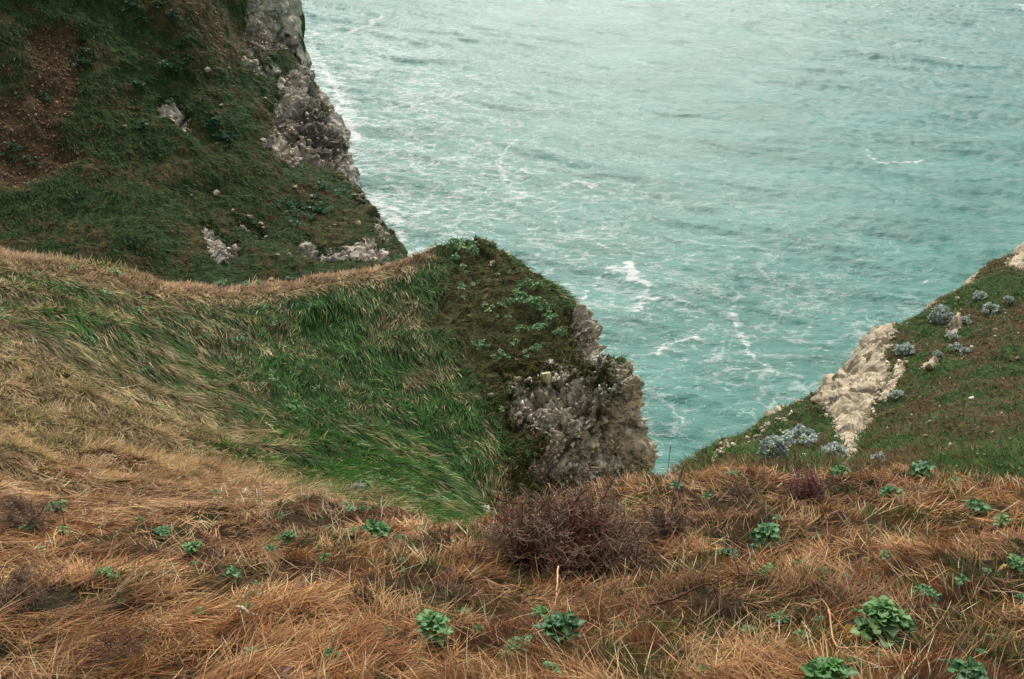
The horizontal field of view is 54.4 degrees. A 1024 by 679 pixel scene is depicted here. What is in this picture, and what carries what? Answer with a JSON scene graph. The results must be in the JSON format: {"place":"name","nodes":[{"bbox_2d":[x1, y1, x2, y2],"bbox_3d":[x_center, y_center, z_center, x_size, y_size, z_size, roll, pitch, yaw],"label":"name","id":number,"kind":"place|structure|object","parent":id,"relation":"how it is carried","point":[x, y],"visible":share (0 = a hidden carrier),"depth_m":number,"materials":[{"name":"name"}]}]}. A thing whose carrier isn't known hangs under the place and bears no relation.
{"place":"outdoors","nodes":[
{"label":"outdoors","id":0,"kind":"place"},
{"bbox_2d":[0,0,407,287],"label":"hills","id":1,"kind":"structure","parent":0,"point":[287,17],"depth_m":112.71,"materials":[{"name":"green plant"}]},
{"bbox_2d":[0,22,85,187],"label":"scree gravel","id":2,"kind":"structure","parent":1,"relation":"on","point":[35,114],"depth_m":107.69,"materials":[{"name":"stone"}]},
{"bbox_2d":[1,0,408,280],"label":"hillside plants","id":3,"kind":"object","parent":1,"relation":"on","point":[89,49],"visible":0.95,"depth_m":118.21,"materials":[{"name":"green plant"}]},
{"bbox_2d":[159,0,388,260],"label":"rock outcrop","id":4,"kind":"object","parent":1,"relation":"on","point":[290,131],"visible":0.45,"depth_m":143.35,"materials":[{"name":"stone"}]},
{"bbox_2d":[0,233,659,557],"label":"grassy slope","id":5,"kind":"structure","parent":0,"point":[606,428],"depth_m":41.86,"materials":[{"name":"green plant"}]},
{"bbox_2d":[17,520,38,531],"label":"cabbage plant","id":6,"kind":"object","parent":5,"relation":"on","point":[29,528],"visible":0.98,"depth_m":10.69,"materials":[{"name":"green plant"}]},
{"bbox_2d":[53,525,67,534],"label":"cabbage plant","id":7,"kind":"object","parent":5,"relation":"on","point":[62,527],"visible":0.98,"depth_m":10.73,"materials":[{"name":"green plant"}]},
{"bbox_2d":[103,289,111,300],"bbox_3d":[-14.498,-1.628,35.798,0.320,0.351,0.335,-17,35,-26],"label":"cabbage rosette","id":8,"kind":"object","parent":5,"relation":"on","point":[108,296],"visible":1,"depth_m":35.75,"materials":[{"name":"green plant"}]},
{"bbox_2d":[132,516,145,522],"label":"cabbage plant","id":9,"kind":"object","parent":5,"relation":"on","point":[138,518],"visible":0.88,"depth_m":11.70,"materials":[{"name":"green plant"}]},
{"bbox_2d":[0,444,437,547],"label":"dry grass","id":10,"kind":"structure","parent":5,"relation":"on","point":[122,507],"depth_m":14.69,"materials":[{"name":"brown plant"}]},
{"bbox_2d":[352,482,366,490],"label":"grey shrub","id":11,"kind":"object","parent":5,"relation":"on","point":[363,487],"visible":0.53,"depth_m":24.47,"materials":[{"name":"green plant"}]},
{"bbox_2d":[514,376,522,382],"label":"boulder","id":12,"kind":"object","parent":5,"relation":"on","point":[518,379],"visible":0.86,"depth_m":44.16,"materials":[{"name":"stone"}]},
{"bbox_2d":[540,372,550,384],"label":"boulder","id":13,"kind":"object","parent":5,"relation":"on","point":[545,377],"visible":1,"depth_m":42.97,"materials":[{"name":"stone"}]},
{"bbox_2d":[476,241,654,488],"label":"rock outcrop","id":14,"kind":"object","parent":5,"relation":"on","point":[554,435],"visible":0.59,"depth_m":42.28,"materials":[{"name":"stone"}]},
{"bbox_2d":[580,429,591,441],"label":"boulder","id":15,"kind":"object","parent":5,"relation":"on","point":[587,435],"visible":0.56,"depth_m":41.97,"materials":[{"name":"stone"}]},
{"bbox_2d":[0,457,1023,678],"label":"ground","id":16,"kind":"structure","parent":0,"point":[56,603],"depth_m":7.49,"materials":[{"name":"brown plant"}]},
{"bbox_2d":[0,490,65,535],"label":"bare shrub","id":17,"kind":"object","parent":16,"relation":"on","point":[13,519],"visible":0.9,"depth_m":10.82,"materials":[{"name":"brown plant"}]},
{"bbox_2d":[0,558,67,619],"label":"bare shrub","id":18,"kind":"object","parent":16,"relation":"on","point":[13,588],"visible":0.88,"depth_m":6.68,"materials":[{"name":"brown plant"}]},
{"bbox_2d":[44,499,70,514],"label":"cabbage plant","id":19,"kind":"object","parent":16,"relation":"on","point":[51,504],"visible":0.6,"depth_m":11.72,"materials":[{"name":"green plant"}]},
{"bbox_2d":[93,565,119,582],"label":"cabbage plant","id":20,"kind":"object","parent":16,"relation":"on","point":[112,575],"visible":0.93,"depth_m":7.20,"materials":[{"name":"green plant"}]},
{"bbox_2d":[72,611,161,671],"bbox_3d":[-2.208,1.710,5.579,0.454,0.349,0.500,16,19,25],"label":"bare shrub","id":21,"kind":"object","parent":16,"relation":"on","point":[132,642],"visible":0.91,"depth_m":5.62,"materials":[{"name":"brown plant"}]},
{"bbox_2d":[152,525,171,539],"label":"cabbage plant","id":22,"kind":"object","parent":16,"relation":"on","point":[164,529],"visible":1,"depth_m":11.04,"materials":[{"name":"green plant"}]},
{"bbox_2d":[167,631,203,653],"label":"bare shrub","id":23,"kind":"object","parent":16,"relation":"on","point":[188,637],"visible":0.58,"depth_m":5.76,"materials":[{"name":"brown plant"}]},
{"bbox_2d":[181,540,203,553],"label":"cabbage plant","id":24,"kind":"object","parent":16,"relation":"on","point":[190,546],"visible":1,"depth_m":9.55,"materials":[{"name":"green plant"}]},
{"bbox_2d":[192,607,205,615],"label":"cabbage plant","id":25,"kind":"object","parent":16,"relation":"on","point":[199,608],"visible":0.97,"depth_m":6.24,"materials":[{"name":"green plant"}]},
{"bbox_2d":[222,565,242,584],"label":"cabbage plant","id":26,"kind":"object","parent":16,"relation":"on","point":[235,570],"visible":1,"depth_m":7.58,"materials":[{"name":"green plant"}]},
{"bbox_2d":[234,605,257,616],"bbox_3d":[-1.647,1.660,6.075,0.069,0.301,0.407,-20,37,-30],"label":"driftwood","id":27,"kind":"object","parent":16,"relation":"on","point":[242,608],"visible":0.91,"depth_m":5.89,"materials":[{"name":"beige wood"}]},
{"bbox_2d":[240,647,259,661],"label":"cabbage plant","id":28,"kind":"object","parent":16,"relation":"on","point":[245,648],"visible":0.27,"depth_m":5.38,"materials":[{"name":"green plant"}]},
{"bbox_2d":[264,544,276,553],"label":"cabbage plant","id":29,"kind":"object","parent":16,"relation":"on","point":[269,547],"visible":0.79,"depth_m":9.49,"materials":[{"name":"green plant"}]},
{"bbox_2d":[272,529,297,545],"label":"cabbage plant","id":30,"kind":"object","parent":16,"relation":"on","point":[285,535],"visible":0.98,"depth_m":9.79,"materials":[{"name":"green plant"}]},
{"bbox_2d":[271,666,305,678],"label":"bare shrub","id":31,"kind":"object","parent":16,"relation":"on","point":[288,668],"visible":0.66,"depth_m":5.03,"materials":[{"name":"brown plant"}]},
{"bbox_2d":[317,553,332,561],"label":"cabbage plant","id":32,"kind":"object","parent":16,"relation":"on","point":[322,555],"visible":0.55,"depth_m":8.96,"materials":[{"name":"green plant"}]},
{"bbox_2d":[324,647,340,663],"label":"cabbage plant","id":33,"kind":"object","parent":16,"relation":"on","point":[329,652],"visible":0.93,"depth_m":5.15,"materials":[{"name":"green plant"}]},
{"bbox_2d":[348,527,360,535],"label":"cabbage plant","id":34,"kind":"object","parent":16,"relation":"on","point":[352,529],"visible":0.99,"depth_m":10.89,"materials":[{"name":"green plant"}]},
{"bbox_2d":[344,579,377,610],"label":"bare shrub","id":35,"kind":"object","parent":16,"relation":"on","point":[357,594],"visible":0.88,"depth_m":6.30,"materials":[{"name":"brown plant"}]},
{"bbox_2d":[360,519,390,542],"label":"cabbage plant","id":36,"kind":"object","parent":16,"relation":"on","point":[379,527],"visible":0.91,"depth_m":10.82,"materials":[{"name":"green plant"}]},
{"bbox_2d":[382,627,392,640],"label":"cabbage plant","id":37,"kind":"object","parent":16,"relation":"on","point":[388,628],"visible":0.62,"depth_m":5.66,"materials":[{"name":"green plant"}]},
{"bbox_2d":[394,533,408,542],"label":"cabbage plant","id":38,"kind":"object","parent":16,"relation":"on","point":[400,536],"visible":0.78,"depth_m":11.10,"materials":[{"name":"green plant"}]},
{"bbox_2d":[408,649,425,665],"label":"cabbage plant","id":39,"kind":"object","parent":16,"relation":"on","point":[421,657],"visible":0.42,"depth_m":5.38,"materials":[{"name":"green plant"}]},
{"bbox_2d":[415,608,453,647],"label":"cabbage plant","id":40,"kind":"object","parent":16,"relation":"on","point":[432,621],"visible":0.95,"depth_m":5.62,"materials":[{"name":"green plant"}]},
{"bbox_2d":[420,516,455,553],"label":"bare shrub","id":41,"kind":"object","parent":16,"relation":"on","point":[436,537],"visible":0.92,"depth_m":9.66,"materials":[{"name":"brown plant"}]},
{"bbox_2d":[433,564,470,601],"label":"bare shrub","id":42,"kind":"object","parent":16,"relation":"on","point":[438,585],"visible":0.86,"depth_m":7.17,"materials":[{"name":"brown plant"}]},
{"bbox_2d":[457,607,469,618],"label":"cabbage plant","id":43,"kind":"object","parent":16,"relation":"on","point":[462,608],"visible":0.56,"depth_m":6.62,"materials":[{"name":"green plant"}]},
{"bbox_2d":[474,624,484,631],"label":"cabbage plant","id":44,"kind":"object","parent":16,"relation":"on","point":[478,628],"visible":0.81,"depth_m":5.86,"materials":[{"name":"green plant"}]},
{"bbox_2d":[499,634,531,659],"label":"cabbage plant","id":45,"kind":"object","parent":16,"relation":"on","point":[526,637],"visible":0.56,"depth_m":5.48,"materials":[{"name":"green plant"}]},
{"bbox_2d":[530,605,553,620],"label":"cabbage plant","id":46,"kind":"object","parent":16,"relation":"on","point":[538,608],"visible":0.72,"depth_m":6.51,"materials":[{"name":"green plant"}]},
{"bbox_2d":[542,661,560,673],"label":"cabbage plant","id":47,"kind":"object","parent":16,"relation":"on","point":[549,664],"visible":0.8,"depth_m":4.73,"materials":[{"name":"green plant"}]},
{"bbox_2d":[556,566,558,594],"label":"dry stalk","id":48,"kind":"object","parent":16,"relation":"on","point":[557,578],"visible":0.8,"depth_m":7.80,"materials":[{"name":"beige plant"}]},
{"bbox_2d":[530,610,586,647],"bbox_3d":[0.296,1.633,5.598,0.301,0.214,0.257,-15,34,-24],"label":"cabbage plant","id":49,"kind":"object","parent":16,"relation":"on","point":[569,620],"visible":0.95,"depth_m":5.56,"materials":[{"name":"green plant"}]},
{"bbox_2d":[466,428,672,585],"bbox_3d":[0.490,1.873,9.002,2.036,1.660,1.950,10,34,17],"label":"bare bush","id":50,"kind":"object","parent":16,"relation":"on","point":[563,538],"visible":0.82,"depth_m":8.82,"materials":[{"name":"brown plant"}]},
{"bbox_2d":[630,486,701,544],"bbox_3d":[1.436,1.774,9.672,0.653,0.769,0.742,19,36,28],"label":"bare shrub","id":51,"kind":"object","parent":16,"relation":"on","point":[665,521],"visible":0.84,"depth_m":9.62,"materials":[{"name":"brown plant"}]},
{"bbox_2d":[670,479,683,488],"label":"cabbage plant","id":52,"kind":"object","parent":16,"relation":"on","point":[673,483],"visible":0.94,"depth_m":12.05,"materials":[{"name":"green plant"}]},
{"bbox_2d":[671,466,683,509],"bbox_3d":[1.854,1.715,11.212,0.028,0.196,0.711,10,32,16],"label":"dead stick","id":53,"kind":"object","parent":16,"relation":"on","point":[680,475],"visible":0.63,"depth_m":11.20,"materials":[{"name":"brown wood"}]},
{"bbox_2d":[651,579,723,605],"bbox_3d":[1.207,1.746,6.833,0.506,0.172,0.050,-5,31,-8],"label":"fallen branch","id":54,"kind":"object","parent":16,"relation":"on","point":[675,598],"visible":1,"depth_m":6.83,"materials":[{"name":"brown wood"}]},
{"bbox_2d":[697,663,709,675],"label":"cabbage plant","id":55,"kind":"object","parent":16,"relation":"on","point":[700,664],"visible":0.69,"depth_m":5.07,"materials":[{"name":"green plant"}]},
{"bbox_2d":[701,491,711,499],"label":"cabbage plant","id":56,"kind":"object","parent":16,"relation":"on","point":[705,493],"visible":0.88,"depth_m":11.76,"materials":[{"name":"green plant"}]},
{"bbox_2d":[704,576,746,616],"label":"bare shrub","id":57,"kind":"object","parent":16,"relation":"on","point":[713,590],"visible":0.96,"depth_m":6.80,"materials":[{"name":"brown plant"}]},
{"bbox_2d":[717,547,739,558],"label":"cabbage plant","id":58,"kind":"object","parent":16,"relation":"on","point":[727,553],"visible":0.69,"depth_m":9.04,"materials":[{"name":"green plant"}]},
{"bbox_2d":[720,466,741,477],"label":"cabbage plant","id":59,"kind":"object","parent":16,"relation":"on","point":[737,472],"visible":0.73,"depth_m":13.20,"materials":[{"name":"green plant"}]},
{"bbox_2d":[731,542,739,586],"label":"dead twig","id":60,"kind":"object","parent":16,"relation":"on","point":[735,562],"visible":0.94,"depth_m":7.61,"materials":[{"name":"brown wood"}]},
{"bbox_2d":[722,473,762,501],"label":"bare shrub","id":61,"kind":"object","parent":16,"relation":"on","point":[748,493],"visible":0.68,"depth_m":12.02,"materials":[{"name":"brown plant"}]},
{"bbox_2d":[740,624,757,636],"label":"cabbage plant","id":62,"kind":"object","parent":16,"relation":"on","point":[751,626],"visible":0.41,"depth_m":6.29,"materials":[{"name":"green plant"}]},
{"bbox_2d":[746,522,784,552],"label":"cabbage plant","id":63,"kind":"object","parent":16,"relation":"on","point":[765,531],"visible":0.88,"depth_m":9.89,"materials":[{"name":"green plant"}]},
{"bbox_2d":[754,562,777,578],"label":"cabbage plant","id":64,"kind":"object","parent":16,"relation":"on","point":[765,568],"visible":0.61,"depth_m":7.81,"materials":[{"name":"green plant"}]},
{"bbox_2d":[767,611,790,628],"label":"cabbage plant","id":65,"kind":"object","parent":16,"relation":"on","point":[775,619],"visible":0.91,"depth_m":6.78,"materials":[{"name":"green plant"}]},
{"bbox_2d":[792,629,808,639],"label":"cabbage plant","id":66,"kind":"object","parent":16,"relation":"on","point":[799,632],"visible":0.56,"depth_m":6.08,"materials":[{"name":"green plant"}]},
{"bbox_2d":[781,458,833,506],"bbox_3d":[3.717,1.930,12.563,0.606,0.691,0.682,-25,39,-35],"label":"bare shrub","id":67,"kind":"object","parent":16,"relation":"on","point":[809,490],"visible":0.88,"depth_m":12.47,"materials":[{"name":"brown plant"}]},
{"bbox_2d":[802,599,830,627],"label":"arched stem","id":68,"kind":"object","parent":16,"relation":"on","point":[809,609],"visible":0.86,"depth_m":6.69,"materials":[{"name":"brown plant"}]},
{"bbox_2d":[799,655,859,678],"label":"cabbage plant","id":69,"kind":"object","parent":16,"relation":"on","point":[824,668],"visible":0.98,"depth_m":4.52,"materials":[{"name":"green plant"}]},
{"bbox_2d":[826,613,852,645],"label":"broken stem","id":70,"kind":"object","parent":16,"relation":"on","point":[837,621],"visible":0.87,"depth_m":5.87,"materials":[{"name":"brown plant"}]},
{"bbox_2d":[830,465,851,477],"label":"cabbage plant","id":71,"kind":"object","parent":16,"relation":"on","point":[837,469],"visible":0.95,"depth_m":13.48,"materials":[{"name":"green plant"}]},
{"bbox_2d":[814,609,889,653],"bbox_3d":[1.867,1.726,5.691,0.256,0.382,0.509,-11,33,-18],"label":"broken stem","id":72,"kind":"object","parent":16,"relation":"on","point":[823,620],"visible":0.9,"depth_m":5.65,"materials":[{"name":"brown plant"}]},
{"bbox_2d":[847,656,866,667],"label":"cabbage plant","id":73,"kind":"object","parent":16,"relation":"on","point":[855,659],"visible":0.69,"depth_m":5.12,"materials":[{"name":"green plant"}]},
{"bbox_2d":[870,646,887,660],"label":"cabbage plant","id":74,"kind":"object","parent":16,"relation":"on","point":[875,652],"visible":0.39,"depth_m":5.50,"materials":[{"name":"green plant"}]},
{"bbox_2d":[843,595,917,653],"bbox_3d":[2.115,1.658,5.729,0.443,0.305,0.386,-27,40,-37],"label":"cabbage plant","id":75,"kind":"object","parent":16,"relation":"on","point":[885,614],"visible":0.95,"depth_m":5.67,"materials":[{"name":"green plant"}]},
{"bbox_2d":[880,550,889,558],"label":"cabbage plant","id":76,"kind":"object","parent":16,"relation":"on","point":[884,552],"visible":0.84,"depth_m":8.26,"materials":[{"name":"green plant"}]},
{"bbox_2d":[879,484,901,497],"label":"cabbage plant","id":77,"kind":"object","parent":16,"relation":"on","point":[887,489],"visible":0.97,"depth_m":12.20,"materials":[{"name":"green plant"}]},
{"bbox_2d":[908,460,936,479],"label":"cabbage plant","id":78,"kind":"object","parent":16,"relation":"on","point":[920,466],"visible":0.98,"depth_m":14.46,"materials":[{"name":"green plant"}]},
{"bbox_2d":[909,583,941,600],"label":"cabbage plant","id":79,"kind":"object","parent":16,"relation":"on","point":[932,591],"visible":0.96,"depth_m":7.09,"materials":[{"name":"green plant"}]},
{"bbox_2d":[953,573,970,585],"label":"cabbage plant","id":80,"kind":"object","parent":16,"relation":"on","point":[959,580],"visible":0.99,"depth_m":7.37,"materials":[{"name":"green plant"}]},
{"bbox_2d":[939,655,989,678],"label":"cabbage plant","id":81,"kind":"object","parent":16,"relation":"on","point":[972,669],"visible":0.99,"depth_m":4.63,"materials":[{"name":"green plant"}]},
{"bbox_2d":[958,497,990,516],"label":"cabbage plant","id":82,"kind":"object","parent":16,"relation":"on","point":[979,506],"visible":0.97,"depth_m":11.16,"materials":[{"name":"green plant"}]},
{"bbox_2d":[993,513,1012,526],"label":"cabbage plant","id":83,"kind":"object","parent":16,"relation":"on","point":[1004,516],"visible":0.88,"depth_m":10.62,"materials":[{"name":"green plant"}]},
{"bbox_2d":[999,553,1023,572],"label":"cabbage plant","id":84,"kind":"object","parent":16,"relation":"on","point":[1015,563],"visible":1,"depth_m":7.81,"materials":[{"name":"green plant"}]},
{"bbox_2d":[1013,592,1023,603],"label":"cabbage plant","id":85,"kind":"object","parent":16,"relation":"on","point":[1021,595],"visible":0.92,"depth_m":7.24,"materials":[{"name":"green plant"}]},
{"bbox_2d":[301,0,1023,476],"bbox_3d":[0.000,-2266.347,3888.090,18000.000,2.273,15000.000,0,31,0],"label":"sea","id":86,"kind":"structure","parent":0,"point":[717,218],"depth_m":166.91,"materials":[{"name":"liquid"}]},
{"bbox_2d":[664,242,1023,479],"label":"hillside","id":87,"kind":"structure","parent":0,"point":[855,372],"depth_m":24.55,"materials":[{"name":"green plant"}]},
{"bbox_2d":[757,432,790,461],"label":"grey shrub","id":88,"kind":"object","parent":87,"relation":"on","point":[775,441],"visible":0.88,"depth_m":19.29,"materials":[{"name":"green plant"}]},
{"bbox_2d":[780,423,820,446],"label":"grey shrub","id":89,"kind":"object","parent":87,"relation":"on","point":[799,428],"visible":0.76,"depth_m":21.58,"materials":[{"name":"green plant"}]},
{"bbox_2d":[810,395,824,403],"bbox_3d":[7.752,1.516,25.255,0.401,0.228,0.287,-3,16,-10],"label":"boulder","id":90,"kind":"object","parent":87,"relation":"on","point":[816,398],"visible":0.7,"depth_m":25.16,"materials":[{"name":"stone"}]},
{"bbox_2d":[818,441,848,458],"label":"grey shrub","id":91,"kind":"object","parent":87,"relation":"on","point":[836,446],"visible":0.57,"depth_m":20.48,"materials":[{"name":"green plant"}]},
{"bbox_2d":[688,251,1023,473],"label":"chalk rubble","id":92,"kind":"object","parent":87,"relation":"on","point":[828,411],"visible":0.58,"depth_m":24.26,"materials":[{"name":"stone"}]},
{"bbox_2d":[871,451,885,459],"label":"grey shrub","id":93,"kind":"object","parent":87,"relation":"on","point":[876,454],"visible":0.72,"depth_m":18.55,"materials":[{"name":"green plant"}]},
{"bbox_2d":[888,390,903,398],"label":"grey shrub","id":94,"kind":"object","parent":87,"relation":"on","point":[899,393],"visible":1,"depth_m":23.82,"materials":[{"name":"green plant"}]},
{"bbox_2d":[894,342,914,354],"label":"grey shrub","id":95,"kind":"object","parent":87,"relation":"on","point":[906,345],"visible":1,"depth_m":27.02,"materials":[{"name":"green plant"}]},
{"bbox_2d":[925,361,933,368],"bbox_3d":[10.406,0.657,24.837,0.196,0.208,0.270,-4,36,-13],"label":"boulder","id":96,"kind":"object","parent":87,"relation":"on","point":[929,365],"visible":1,"depth_m":24.78,"materials":[{"name":"stone"}]},
{"bbox_2d":[932,350,942,356],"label":"grey shrub","id":97,"kind":"object","parent":87,"relation":"on","point":[938,353],"visible":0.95,"depth_m":26.20,"materials":[{"name":"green plant"}]},
{"bbox_2d":[927,303,954,324],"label":"grey shrub","id":98,"kind":"object","parent":87,"relation":"on","point":[941,317],"visible":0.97,"depth_m":28.80,"materials":[{"name":"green plant"}]},
{"bbox_2d":[944,330,960,339],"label":"grey shrub","id":99,"kind":"object","parent":87,"relation":"on","point":[954,333],"visible":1,"depth_m":27.35,"materials":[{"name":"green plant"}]},
{"bbox_2d":[948,342,962,349],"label":"grey shrub","id":100,"kind":"object","parent":87,"relation":"on","point":[957,345],"visible":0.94,"depth_m":26.36,"materials":[{"name":"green plant"}]},
{"bbox_2d":[958,347,971,355],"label":"grey shrub","id":101,"kind":"object","parent":87,"relation":"on","point":[967,350],"visible":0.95,"depth_m":25.94,"materials":[{"name":"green plant"}]},
{"bbox_2d":[960,316,971,325],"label":"grey shrub","id":102,"kind":"object","parent":87,"relation":"on","point":[965,318],"visible":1,"depth_m":28.09,"materials":[{"name":"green plant"}]},
{"bbox_2d":[971,290,986,299],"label":"grey shrub","id":103,"kind":"object","parent":87,"relation":"on","point":[976,293],"visible":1,"depth_m":29.46,"materials":[{"name":"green plant"}]},
{"bbox_2d":[981,301,998,314],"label":"grey shrub","id":104,"kind":"object","parent":87,"relation":"on","point":[996,308],"visible":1,"depth_m":28.44,"materials":[{"name":"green plant"}]},
{"bbox_2d":[1003,295,1013,303],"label":"grey shrub","id":105,"kind":"object","parent":87,"relation":"on","point":[1008,298],"visible":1,"depth_m":28.65,"materials":[{"name":"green plant"}]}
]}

